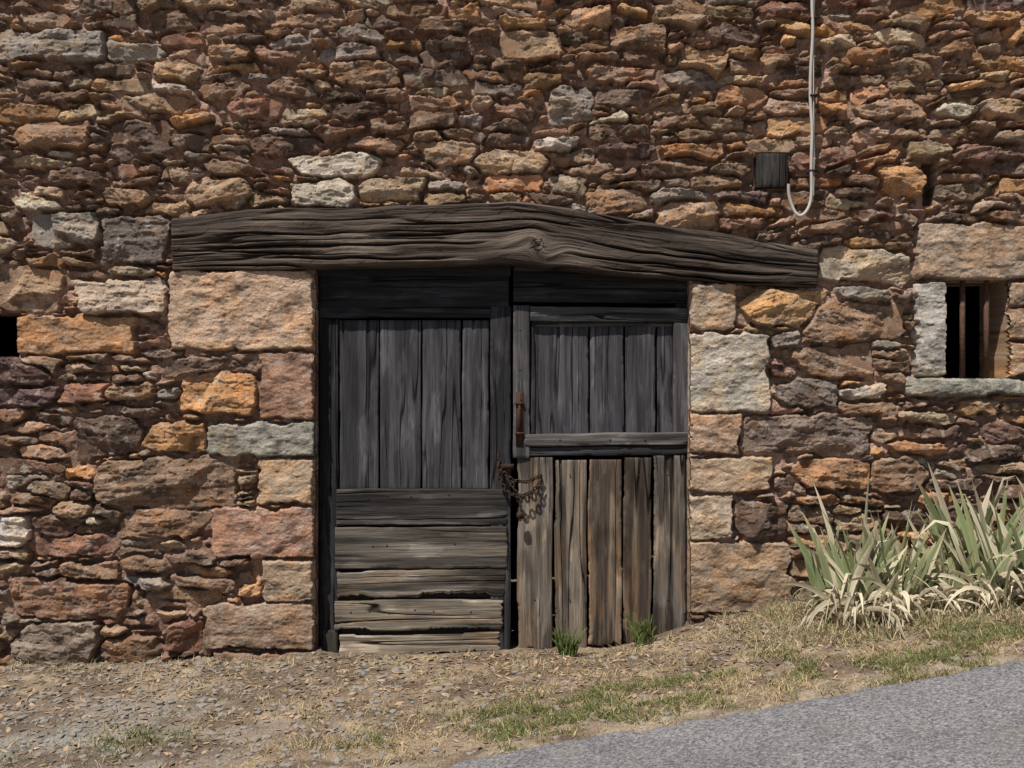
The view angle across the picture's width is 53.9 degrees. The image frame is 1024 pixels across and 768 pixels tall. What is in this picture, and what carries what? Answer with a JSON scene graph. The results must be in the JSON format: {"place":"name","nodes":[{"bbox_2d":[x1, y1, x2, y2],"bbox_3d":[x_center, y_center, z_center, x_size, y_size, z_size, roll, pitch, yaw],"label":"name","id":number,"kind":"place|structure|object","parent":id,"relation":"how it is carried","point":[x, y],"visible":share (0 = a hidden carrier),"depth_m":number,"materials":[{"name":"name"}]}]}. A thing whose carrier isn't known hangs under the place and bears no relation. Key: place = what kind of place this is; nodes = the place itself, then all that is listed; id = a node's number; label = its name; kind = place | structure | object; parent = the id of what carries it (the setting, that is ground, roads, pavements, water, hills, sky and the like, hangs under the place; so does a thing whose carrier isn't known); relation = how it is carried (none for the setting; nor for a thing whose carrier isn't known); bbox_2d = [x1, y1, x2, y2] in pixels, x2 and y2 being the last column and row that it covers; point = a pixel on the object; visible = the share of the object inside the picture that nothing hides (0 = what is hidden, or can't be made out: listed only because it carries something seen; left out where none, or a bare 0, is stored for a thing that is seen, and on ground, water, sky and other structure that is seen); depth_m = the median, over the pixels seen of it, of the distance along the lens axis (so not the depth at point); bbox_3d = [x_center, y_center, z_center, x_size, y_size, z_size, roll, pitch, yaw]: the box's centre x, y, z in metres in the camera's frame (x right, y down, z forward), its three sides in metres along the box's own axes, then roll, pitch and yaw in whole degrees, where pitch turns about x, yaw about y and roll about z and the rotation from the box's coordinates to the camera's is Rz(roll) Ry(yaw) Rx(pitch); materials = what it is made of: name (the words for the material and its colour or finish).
{"place":"outdoors","nodes":[
{"label":"outdoors","id":0,"kind":"place"},
{"bbox_2d":[0,524,1023,767],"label":"ground","id":1,"kind":"structure","parent":0,"point":[454,756],"depth_m":5.37,"materials":[{"name":"soil"}]},
{"bbox_2d":[0,270,979,550],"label":"barn shell","id":2,"kind":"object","parent":1,"relation":"on","point":[8,336],"visible":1,"depth_m":10.30,"materials":[{"name":"paint"}]},
{"bbox_2d":[0,0,1023,665],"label":"stone wall","id":3,"kind":"structure","parent":1,"relation":"on","point":[158,456],"depth_m":6.29,"materials":[{"name":"brown stone"}]},
{"bbox_2d":[317,265,510,653],"bbox_3d":[-0.623,0.489,6.426,1.234,2.523,0.086,0,0,0],"label":"leaf","id":4,"kind":"object","parent":3,"relation":"attached to","point":[425,572],"visible":0.99,"depth_m":6.41,"materials":[{"name":"grey wood"}]},
{"bbox_2d":[329,289,668,613],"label":"nails","id":5,"kind":"object","parent":4,"relation":"attached to","point":[534,474],"visible":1,"depth_m":6.40,"materials":[{"name":"metal"}]},
{"bbox_2d":[171,202,817,287],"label":"wooden lintel","id":6,"kind":"structure","parent":3,"relation":"attached to","point":[526,234],"depth_m":6.25,"materials":[{"name":"brown wood"}]},
{"bbox_2d":[513,266,687,648],"bbox_3d":[0.577,0.474,6.432,1.143,2.458,0.107,0,0,0],"label":"leaf","id":7,"kind":"object","parent":3,"relation":"attached to","point":[559,381],"visible":0.89,"depth_m":6.41,"materials":[{"name":"grey wood"}]},
{"bbox_2d":[496,454,542,518],"bbox_3d":[0.047,0.646,6.367,0.291,0.404,0.093,0,0,0],"label":"chain and padlock","id":8,"kind":"object","parent":7,"relation":"attached to","point":[504,467],"visible":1,"depth_m":6.34,"materials":[{"name":"metal"}]},
{"bbox_2d":[515,392,523,445],"bbox_3d":[0.048,0.222,6.385,0.057,0.342,0.036,0,0,0],"label":"sliding bolt","id":9,"kind":"object","parent":7,"relation":"attached to","point":[519,404],"visible":1,"depth_m":6.38,"materials":[{"name":"red metal"}]},
{"bbox_2d":[754,153,787,187],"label":"embedded wood block","id":10,"kind":"structure","parent":3,"relation":"attached to","point":[771,170],"depth_m":6.28,"materials":[{"name":"grey wood"}]},
{"bbox_2d":[787,0,817,216],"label":"electrical cable","id":11,"kind":"object","parent":3,"relation":"attached to","point":[811,20],"visible":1,"depth_m":6.21,"materials":[{"name":"grey plastic"}]},
{"bbox_2d":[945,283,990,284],"bbox_3d":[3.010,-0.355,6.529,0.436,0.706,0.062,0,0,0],"label":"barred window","id":12,"kind":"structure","parent":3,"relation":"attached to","point":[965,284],"depth_m":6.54,"materials":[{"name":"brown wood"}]},
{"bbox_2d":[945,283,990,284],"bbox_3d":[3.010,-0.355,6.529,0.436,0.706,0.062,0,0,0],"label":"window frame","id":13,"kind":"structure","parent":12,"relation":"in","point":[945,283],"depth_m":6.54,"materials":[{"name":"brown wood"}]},
{"bbox_2d":[959,280,988,377],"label":"iron bars","id":14,"kind":"object","parent":3,"relation":"attached to","point":[985,336],"visible":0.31,"depth_m":6.35,"materials":[{"name":"brown metal"}]},
{"bbox_2d":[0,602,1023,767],"bbox_3d":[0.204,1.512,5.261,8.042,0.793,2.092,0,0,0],"label":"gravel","id":15,"kind":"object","parent":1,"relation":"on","point":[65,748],"visible":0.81,"depth_m":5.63,"materials":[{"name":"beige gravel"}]},
{"bbox_2d":[0,587,1023,672],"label":"dry grass","id":16,"kind":"structure","parent":1,"relation":"on","point":[826,624],"depth_m":5.68,"materials":[{"name":"beige plant"}]},
{"bbox_2d":[548,620,586,656],"bbox_3d":[0.345,1.572,6.199,0.249,0.229,0.150,0,0,0],"label":"weed","id":17,"kind":"object","parent":1,"relation":"on","point":[569,647],"visible":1,"depth_m":6.22,"materials":[{"name":"green plant"}]},
{"bbox_2d":[624,612,656,646],"bbox_3d":[0.792,1.515,6.199,0.214,0.222,0.146,0,0,0],"label":"weed","id":18,"kind":"object","parent":1,"relation":"on","point":[642,635],"visible":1,"depth_m":6.23,"materials":[{"name":"green plant"}]},
{"bbox_2d":[766,471,982,638],"bbox_3d":[2.086,0.956,5.810,1.158,0.876,0.875,0,0,0],"label":"iris plant","id":19,"kind":"object","parent":1,"relation":"on","point":[879,575],"visible":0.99,"depth_m":5.80,"materials":[{"name":"green plant"}]},
{"bbox_2d":[905,463,1023,619],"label":"iris plant","id":20,"kind":"object","parent":1,"relation":"on","point":[979,551],"visible":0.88,"depth_m":5.87,"materials":[{"name":"green plant"}]},
{"bbox_2d":[0,601,1023,767],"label":"grass","id":21,"kind":"structure","parent":0,"point":[571,717],"depth_m":5.09,"materials":[{"name":"plant"}]},
{"bbox_2d":[435,660,1023,767],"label":"road","id":22,"kind":"structure","parent":0,"point":[973,718],"depth_m":4.29,"materials":[{"name":"grey asphalt"}]}
]}

